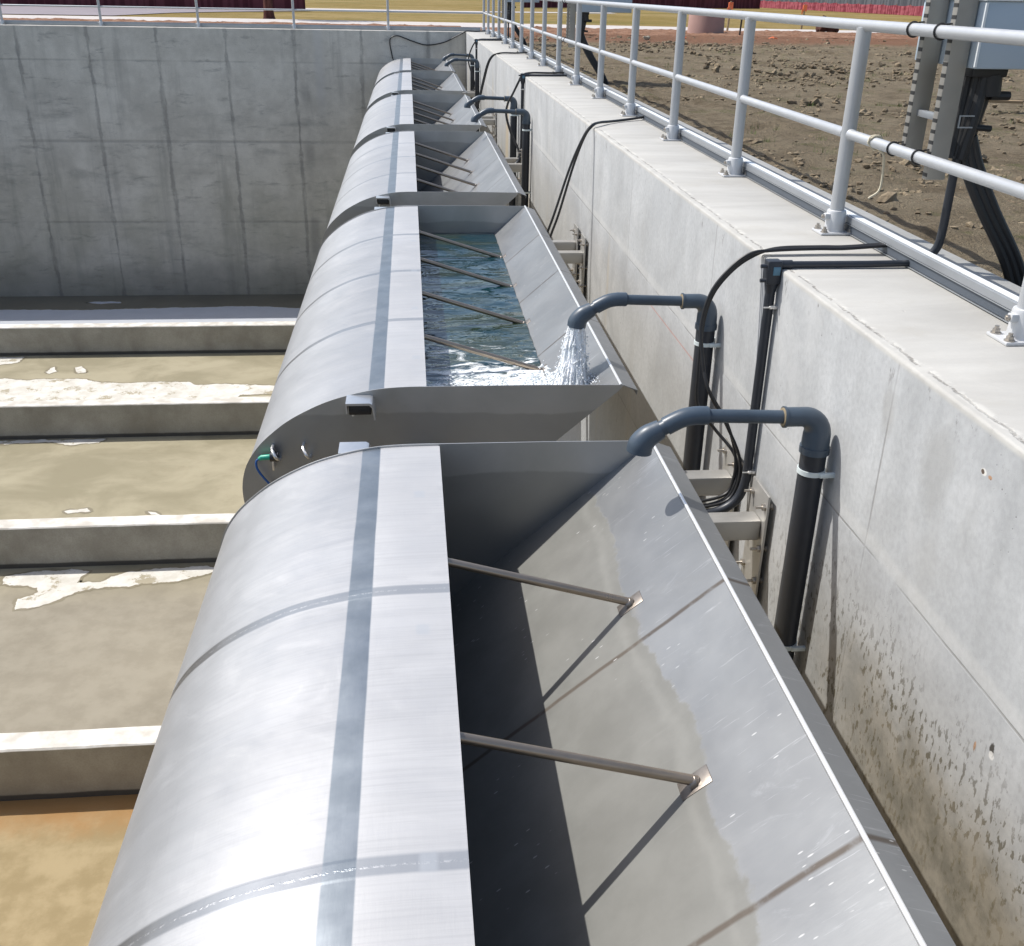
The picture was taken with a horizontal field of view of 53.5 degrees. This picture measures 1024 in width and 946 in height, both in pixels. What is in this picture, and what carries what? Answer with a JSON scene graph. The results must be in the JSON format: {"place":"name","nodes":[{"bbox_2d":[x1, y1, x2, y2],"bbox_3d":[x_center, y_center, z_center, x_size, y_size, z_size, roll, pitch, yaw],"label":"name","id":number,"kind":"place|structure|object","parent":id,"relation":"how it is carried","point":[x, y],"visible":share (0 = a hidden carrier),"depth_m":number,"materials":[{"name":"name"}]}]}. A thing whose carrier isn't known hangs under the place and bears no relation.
{"place":"outdoors","nodes":[
{"label":"outdoors","id":0,"kind":"place"},
{"bbox_2d":[0,294,304,945],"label":"tank floor","id":1,"kind":"structure","parent":0,"point":[103,658],"depth_m":16.58,"materials":[{"name":"concrete"}]},
{"bbox_2d":[0,356,25,364],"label":"dried patch","id":2,"kind":"object","parent":1,"relation":"on","point":[4,360],"visible":1,"depth_m":27.77,"materials":[{"name":"white"}]},
{"bbox_2d":[44,366,57,373],"bbox_3d":[-12.262,-2.746,27.126,0.370,0.003,0.654,-1,26,-5],"label":"dried patch","id":3,"kind":"object","parent":1,"relation":"on","point":[53,369],"visible":1,"depth_m":27.09,"materials":[{"name":"white"}]},
{"bbox_2d":[0,438,107,445],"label":"dried patch","id":4,"kind":"object","parent":1,"relation":"on","point":[72,442],"visible":1,"depth_m":22.91,"materials":[{"name":"white"}]},
{"bbox_2d":[62,507,92,513],"bbox_3d":[-8.517,0.738,19.949,0.632,0.003,0.299,-1,26,-5],"label":"dried patch","id":5,"kind":"object","parent":1,"relation":"on","point":[85,510],"visible":1,"depth_m":19.94,"materials":[{"name":"white"}]},
{"bbox_2d":[73,366,87,373],"bbox_3d":[-11.542,-2.756,27.176,0.364,0.003,0.657,-11,28,-24],"label":"dried patch","id":6,"kind":"object","parent":1,"relation":"on","point":[80,370],"visible":1,"depth_m":27.14,"materials":[{"name":"white"}]},
{"bbox_2d":[0,726,160,800],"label":"floor divider","id":7,"kind":"object","parent":1,"relation":"on","point":[74,763],"visible":0.3,"depth_m":12.76,"materials":[{"name":"concrete"}]},
{"bbox_2d":[86,301,122,304],"bbox_3d":[-13.195,-5.510,32.901,1.196,0.003,0.437,-1,26,-5],"label":"dried patch","id":8,"kind":"object","parent":1,"relation":"on","point":[105,302],"visible":1,"depth_m":32.92,"materials":[{"name":"grey"}]},
{"bbox_2d":[0,564,213,611],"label":"dried patch","id":9,"kind":"object","parent":1,"relation":"on","point":[51,586],"visible":0.95,"depth_m":17.62,"materials":[{"name":"white"}]},
{"bbox_2d":[0,513,234,568],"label":"floor divider","id":10,"kind":"object","parent":1,"relation":"on","point":[100,541],"visible":0.51,"depth_m":17.93,"materials":[{"name":"concrete"}]},
{"bbox_2d":[0,397,270,439],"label":"floor divider","id":11,"kind":"object","parent":1,"relation":"on","point":[90,418],"visible":0.56,"depth_m":23.06,"materials":[{"name":"concrete"}]},
{"bbox_2d":[0,377,274,400],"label":"dried patch","id":12,"kind":"object","parent":1,"relation":"on","point":[36,389],"visible":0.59,"depth_m":25.91,"materials":[{"name":"white"}]},
{"bbox_2d":[0,321,295,355],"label":"floor divider","id":13,"kind":"object","parent":1,"relation":"on","point":[133,338],"visible":0.6,"depth_m":28.27,"materials":[{"name":"concrete"}]},
{"bbox_2d":[0,306,299,323],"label":"dried patch","id":14,"kind":"object","parent":1,"relation":"on","point":[177,314],"visible":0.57,"depth_m":31.74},
{"bbox_2d":[145,510,161,514],"bbox_3d":[-7.022,0.788,19.902,0.430,0.003,0.218,20,31,34],"label":"dried patch","id":15,"kind":"object","parent":1,"relation":"on","point":[150,512],"visible":0.81,"depth_m":19.93,"materials":[{"name":"white"}]},
{"bbox_2d":[0,24,465,296],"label":"tank wall","id":16,"kind":"structure","parent":1,"relation":"on","point":[140,160],"depth_m":31.91,"materials":[{"name":"grey concrete"}]},
{"bbox_2d":[0,0,482,30],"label":"handrail","id":17,"kind":"object","parent":16,"relation":"on","point":[100,22],"visible":1,"depth_m":30.91,"materials":[{"name":"metal"}]},
{"bbox_2d":[3,18,460,26],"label":"red dirt","id":18,"kind":"structure","parent":0,"point":[122,20],"depth_m":36.63,"materials":[{"name":"brown soil"}]},
{"bbox_2d":[350,94,486,157],"bbox_3d":[-1.722,-6.049,18.497,2.180,1.156,5.662,-1,26,-5],"label":"tipping bucket","id":19,"kind":"object","parent":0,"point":[421,112],"visible":0.55,"depth_m":18.35,"materials":[{"name":"metal"}]},
{"bbox_2d":[2,15,877,32],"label":"road","id":20,"kind":"structure","parent":0,"point":[322,21],"depth_m":41.69,"materials":[{"name":"grey asphalt"}]},
{"bbox_2d":[726,1,733,29],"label":"marker stake","id":21,"kind":"object","parent":20,"relation":"on","point":[730,6],"visible":0.66,"depth_m":39.33,"materials":[{"name":"brown wood"}]},
{"bbox_2d":[816,15,838,32],"bbox_3d":[12.098,-17.148,38.909,0.982,0.694,0.573,-1,26,-5],"label":"dirt lump","id":22,"kind":"object","parent":20,"relation":"on","point":[821,29],"visible":0.39,"depth_m":38.87,"materials":[{"name":"brown soil"}]},
{"bbox_2d":[2,0,921,29],"bbox_3d":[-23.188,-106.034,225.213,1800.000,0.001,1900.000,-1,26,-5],"label":"ground","id":23,"kind":"structure","parent":0,"point":[656,18],"depth_m":58.06,"materials":[{"name":"yellow plant"}]},
{"bbox_2d":[1,6,262,14],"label":"asphalt lane","id":24,"kind":"structure","parent":23,"relation":"on","point":[60,10],"depth_m":51.80,"materials":[{"name":"grey asphalt"}]},
{"bbox_2d":[0,0,305,8],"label":"fence","id":25,"kind":"object","parent":23,"relation":"on","point":[286,4],"visible":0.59,"depth_m":60.80,"materials":[{"name":"red fabric"}]},
{"bbox_2d":[263,0,275,18],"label":"tree","id":26,"kind":"object","parent":23,"relation":"on","point":[268,14],"visible":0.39,"depth_m":44.11,"materials":[{"name":"red plant"}]},
{"bbox_2d":[306,8,594,12],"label":"asphalt lane","id":27,"kind":"structure","parent":23,"relation":"on","point":[424,10],"depth_m":65.93,"materials":[{"name":"grey asphalt"}]},
{"bbox_2d":[498,0,538,44],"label":"control panel","id":28,"kind":"object","parent":23,"relation":"on","point":[509,8],"visible":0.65,"depth_m":25.78,"materials":[{"name":"grey metal"}]},
{"bbox_2d":[561,0,631,83],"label":"control panel","id":29,"kind":"object","parent":23,"relation":"on","point":[571,19],"visible":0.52,"depth_m":15.14,"materials":[{"name":"grey metal"}]},
{"bbox_2d":[524,0,760,8],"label":"fence","id":30,"kind":"object","parent":23,"relation":"on","point":[737,4],"visible":0.52,"depth_m":97.81,"materials":[{"name":"red fabric"}]},
{"bbox_2d":[466,31,1023,945],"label":"tank wall","id":31,"kind":"structure","parent":23,"relation":"on","point":[908,383],"depth_m":4.20,"materials":[{"name":"concrete"}]},
{"bbox_2d":[389,30,484,59],"bbox_3d":[-2.241,-13.142,31.228,3.020,0.876,0.391,-3,26,-9],"label":"cable","id":32,"kind":"object","parent":31,"relation":"attached to","point":[431,44],"visible":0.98,"depth_m":31.21,"materials":[{"name":"black rubber"}]},
{"bbox_2d":[442,53,474,98],"bbox_3d":[-1.491,-7.672,28.792,0.903,7.819,0.134,-1,26,-5],"label":"water pipe","id":33,"kind":"object","parent":31,"relation":"attached to","point":[444,58],"visible":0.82,"depth_m":27.20,"materials":[{"name":"grey plastic"}]},
{"bbox_2d":[444,58,480,131],"bbox_3d":[-1.296,-6.771,26.905,0.903,7.819,0.134,-1,26,-5],"label":"water pipe","id":34,"kind":"object","parent":31,"relation":"attached to","point":[476,61],"visible":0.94,"depth_m":25.32,"materials":[{"name":"grey plastic"}]},
{"bbox_2d":[460,92,474,96],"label":"wall bracket","id":35,"kind":"object","parent":31,"relation":"attached to","point":[470,94],"depth_m":26.22,"materials":[{"name":"metal"}]},
{"bbox_2d":[468,38,501,90],"bbox_3d":[-0.718,-10.569,26.491,0.932,1.401,0.243,-1,26,-5],"label":"cable","id":36,"kind":"object","parent":31,"relation":"attached to","point":[469,63],"visible":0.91,"depth_m":26.50,"materials":[{"name":"black rubber"}]},
{"bbox_2d":[474,39,501,58],"bbox_3d":[-0.851,-10.505,26.392,1.228,1.407,0.081,-2,26,-7],"label":"conduit","id":37,"kind":"object","parent":31,"relation":"attached to","point":[476,42],"visible":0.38,"depth_m":26.12,"materials":[{"name":"black plastic"}]},
{"bbox_2d":[482,107,493,136],"bbox_3d":[-1.302,-7.328,21.530,1.854,0.780,0.250,-1,26,-5],"label":"wall bracket","id":38,"kind":"object","parent":31,"relation":"attached to","point":[488,117],"depth_m":21.45,"materials":[{"name":"metal"}]},
{"bbox_2d":[365,72,466,112],"bbox_3d":[-2.269,-8.580,23.799,2.180,1.156,5.662,-1,26,-5],"label":"tipping bucket","id":39,"kind":"object","parent":38,"relation":"on","point":[418,83],"visible":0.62,"depth_m":23.98,"materials":[{"name":"metal"}]},
{"bbox_2d":[483,113,496,139],"bbox_3d":[-1.248,-7.074,21.000,1.854,0.780,0.250,-1,26,-5],"label":"wall bracket","id":40,"kind":"object","parent":31,"relation":"attached to","point":[490,122],"depth_m":20.93,"materials":[{"name":"metal"}]},
{"bbox_2d":[464,95,518,205],"bbox_3d":[-0.398,-2.609,18.189,0.903,7.819,0.134,-1,26,-5],"label":"water pipe","id":41,"kind":"object","parent":31,"relation":"attached to","point":[513,117],"visible":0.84,"depth_m":16.62,"materials":[{"name":"grey plastic"}]},
{"bbox_2d":[471,108,531,206],"bbox_3d":[-0.217,-1.773,16.437,0.903,7.819,0.134,-1,26,-5],"label":"water pipe","id":42,"kind":"object","parent":31,"relation":"attached to","point":[526,121],"visible":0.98,"depth_m":14.93,"materials":[{"name":"grey plastic"}]},
{"bbox_2d":[476,52,526,109],"bbox_3d":[-0.276,-7.953,21.081,1.165,1.459,0.070,-1,26,-5],"label":"cable","id":43,"kind":"object","parent":31,"relation":"hanging from","point":[484,75],"visible":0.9,"depth_m":20.86,"materials":[{"name":"black rubber"}]},
{"bbox_2d":[504,148,521,198],"bbox_3d":[-0.755,-4.796,16.229,1.854,0.780,0.250,-1,26,-5],"label":"wall bracket","id":44,"kind":"object","parent":31,"relation":"attached to","point":[511,159],"depth_m":16.15,"materials":[{"name":"metal"}]},
{"bbox_2d":[508,156,521,197],"bbox_3d":[-0.701,-4.543,15.699,1.854,0.780,0.250,-1,26,-5],"label":"wall bracket","id":45,"kind":"object","parent":31,"relation":"attached to","point":[515,167],"depth_m":15.63,"materials":[{"name":"metal"}]},
{"bbox_2d":[505,72,563,157],"bbox_3d":[0.262,-5.612,16.120,1.177,1.407,0.294,-5,26,-12],"label":"cable","id":46,"kind":"object","parent":31,"relation":"attached to","point":[506,116],"visible":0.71,"depth_m":16.02,"materials":[{"name":"black rubber"}]},
{"bbox_2d":[515,73,566,162],"bbox_3d":[0.231,-5.494,15.898,1.228,1.407,0.081,-2,26,-7],"label":"conduit","id":47,"kind":"object","parent":31,"relation":"attached to","point":[522,77],"visible":0.69,"depth_m":15.66,"materials":[{"name":"black plastic"}]},
{"bbox_2d":[552,223,580,280],"bbox_3d":[-0.209,-2.265,10.928,1.854,0.780,0.250,-1,26,-5],"label":"wall bracket","id":48,"kind":"object","parent":31,"relation":"attached to","point":[566,244],"depth_m":10.85,"materials":[{"name":"metal"}]},
{"bbox_2d":[322,131,525,242],"bbox_3d":[-1.175,-3.518,13.196,2.180,1.156,5.662,-1,26,-5],"label":"tipping bucket","id":49,"kind":"object","parent":48,"relation":"on","point":[396,168],"visible":0.67,"depth_m":12.72,"materials":[{"name":"metal"}]},
{"bbox_2d":[558,233,587,293],"bbox_3d":[-0.163,-2.055,10.487,1.854,0.780,0.250,-1,26,-5],"label":"wall bracket","id":50,"kind":"object","parent":31,"relation":"attached to","point":[573,256],"depth_m":10.43,"materials":[{"name":"metal"}]},
{"bbox_2d":[547,116,643,237],"bbox_3d":[0.865,-2.788,10.389,1.458,1.550,0.282,-18,31,-34],"label":"cable","id":51,"kind":"object","parent":31,"relation":"hanging from","point":[579,146],"visible":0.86,"depth_m":10.04,"materials":[{"name":"black rubber"}]},
{"bbox_2d":[567,292,720,470],"bbox_3d":[0.705,2.496,7.497,0.903,7.819,0.134,-1,26,-5],"label":"water pipe","id":52,"kind":"object","parent":31,"relation":"attached to","point":[580,317],"visible":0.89,"depth_m":5.88,"materials":[{"name":"grey plastic"}]},
{"bbox_2d":[668,437,742,548],"bbox_3d":[0.329,0.223,5.716,1.854,0.780,0.250,-1,26,-5],"label":"wall bracket","id":53,"kind":"object","parent":31,"relation":"attached to","point":[710,482],"depth_m":5.65,"materials":[{"name":"metal"}]},
{"bbox_2d":[242,205,637,502],"bbox_3d":[-0.638,-1.030,7.984,2.180,1.156,5.662,-1,26,-5],"label":"tipping bucket","id":54,"kind":"object","parent":53,"relation":"on","point":[353,368],"visible":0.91,"depth_m":6.26,"materials":[{"name":"metal"}]},
{"bbox_2d":[255,442,311,483],"bbox_3d":[-1.241,-0.027,5.533,0.306,0.263,0.095,-1,26,-5],"label":"fitting","id":55,"kind":"object","parent":54,"relation":"attached to","point":[273,457],"visible":0.98,"depth_m":5.49,"materials":[{"name":"metal"}]},
{"bbox_2d":[419,233,543,385],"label":"water","id":56,"kind":"structure","parent":54,"relation":"in","point":[473,329],"depth_m":7.55,"materials":[{"name":"blue liquid"}]},
{"bbox_2d":[442,360,555,385],"bbox_3d":[-0.041,-0.502,6.059,0.833,0.158,0.953,-1,26,-5],"label":"foam","id":57,"kind":"object","parent":56,"relation":"on","point":[536,378],"visible":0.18,"depth_m":6.24,"materials":[{"name":"white liquid"}]},
{"bbox_2d":[549,326,599,384],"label":"water stream","id":58,"kind":"structure","parent":54,"relation":"in","point":[572,368],"depth_m":5.85,"materials":[{"name":"white liquid"}]},
{"bbox_2d":[626,406,834,693],"bbox_3d":[0.868,3.251,5.915,0.903,7.819,0.134,-1,26,-5],"label":"water pipe","id":59,"kind":"object","parent":31,"relation":"attached to","point":[814,447],"visible":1,"depth_m":4.34,"materials":[{"name":"black plastic"}]},
{"bbox_2d":[691,476,773,596],"bbox_3d":[0.376,0.442,5.258,1.854,0.780,0.250,-1,26,-5],"label":"wall bracket","id":60,"kind":"object","parent":31,"relation":"attached to","point":[750,527],"depth_m":5.20,"materials":[{"name":"metal"}]},
{"bbox_2d":[88,441,955,945],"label":"tipping bucket","id":61,"kind":"object","parent":60,"relation":"on","point":[478,695],"visible":0.99,"depth_m":3.26,"materials":[{"name":"metal"}]},
{"bbox_2d":[481,0,1023,345],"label":"handrail","id":62,"kind":"object","parent":31,"relation":"on","point":[850,135],"visible":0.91,"depth_m":6.23,"materials":[{"name":"metal"}]},
{"bbox_2d":[867,135,884,198],"bbox_3d":[1.862,-1.566,5.214,0.124,0.324,0.046,-1,26,-5],"label":"string","id":63,"kind":"object","parent":62,"relation":"hanging from","point":[883,156],"visible":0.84,"depth_m":5.19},
{"bbox_2d":[886,0,1023,286],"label":"control panel","id":64,"kind":"object","parent":62,"relation":"attached to","point":[973,74],"visible":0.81,"depth_m":4.69,"materials":[{"name":"paint"}]},
{"bbox_2d":[490,30,1018,322],"bbox_3d":[0.925,-5.867,15.045,0.057,0.096,34.900,-1,26,-5],"label":"cable channel","id":65,"kind":"object","parent":31,"relation":"on","point":[989,297],"visible":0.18,"depth_m":5.44,"materials":[{"name":"paint"}]},
{"bbox_2d":[683,242,886,507],"bbox_3d":[1.316,-0.497,5.382,1.282,1.398,0.290,-5,26,-13],"label":"cable","id":66,"kind":"object","parent":31,"relation":"attached to","point":[729,493],"visible":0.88,"depth_m":5.28,"materials":[{"name":"black rubber"}]},
{"bbox_2d":[706,258,909,512],"bbox_3d":[1.332,-0.397,5.223,1.228,1.407,0.081,-2,26,-7],"label":"conduit","id":67,"kind":"object","parent":31,"relation":"attached to","point":[772,272],"visible":0.88,"depth_m":5.04,"materials":[{"name":"black plastic"}]},
{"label":"wall bracket","id":68,"kind":"object","parent":31,"relation":"attached to","visible":0},
{"bbox_2d":[374,58,455,86],"bbox_3d":[-2.797,-11.026,28.920,2.180,1.156,5.662,-1,26,-5],"label":"tipping bucket","id":69,"kind":"object","parent":68,"relation":"on","point":[413,65],"visible":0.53,"depth_m":29.27,"materials":[{"name":"metal"}]},
{"bbox_2d":[800,4,806,28],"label":"marker stake","id":70,"kind":"object","parent":23,"relation":"on","point":[804,9],"visible":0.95,"depth_m":43.82,"materials":[{"name":"brown wood"}]},
{"bbox_2d":[760,0,923,15],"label":"fence","id":71,"kind":"object","parent":23,"relation":"on","point":[908,10],"visible":0.56,"depth_m":92.49,"materials":[{"name":"red fabric"}]},
{"bbox_2d":[480,26,918,38],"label":"red dirt","id":72,"kind":"structure","parent":0,"point":[672,32],"depth_m":35.36,"materials":[{"name":"brown soil"}]},
{"bbox_2d":[687,15,724,33],"bbox_3d":[6.766,-15.685,35.389,1.280,0.790,1.280,-1,26,-5],"label":"manhole riser","id":73,"kind":"object","parent":72,"relation":"on","point":[698,24],"visible":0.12,"depth_m":34.95,"materials":[{"name":"pink concrete"}]},
{"bbox_2d":[501,33,1023,278],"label":"soil","id":74,"kind":"structure","parent":0,"point":[716,118],"depth_m":11.90,"materials":[{"name":"brown soil"}]},
{"bbox_2d":[509,35,1023,228],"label":"clods","id":75,"kind":"object","parent":74,"relation":"on","point":[887,197],"visible":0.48,"depth_m":16.04,"materials":[{"name":"soil"}]},
{"bbox_2d":[667,51,1020,177],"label":"weeds","id":76,"kind":"object","parent":74,"relation":"on","point":[815,104],"visible":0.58,"depth_m":10.55,"materials":[{"name":"plant"}]},
{"bbox_2d":[988,100,1023,103],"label":"wooden lath","id":77,"kind":"object","parent":74,"relation":"on","point":[1008,101],"visible":0.45,"depth_m":12.76,"materials":[{"name":"brown wood"}]}
]}

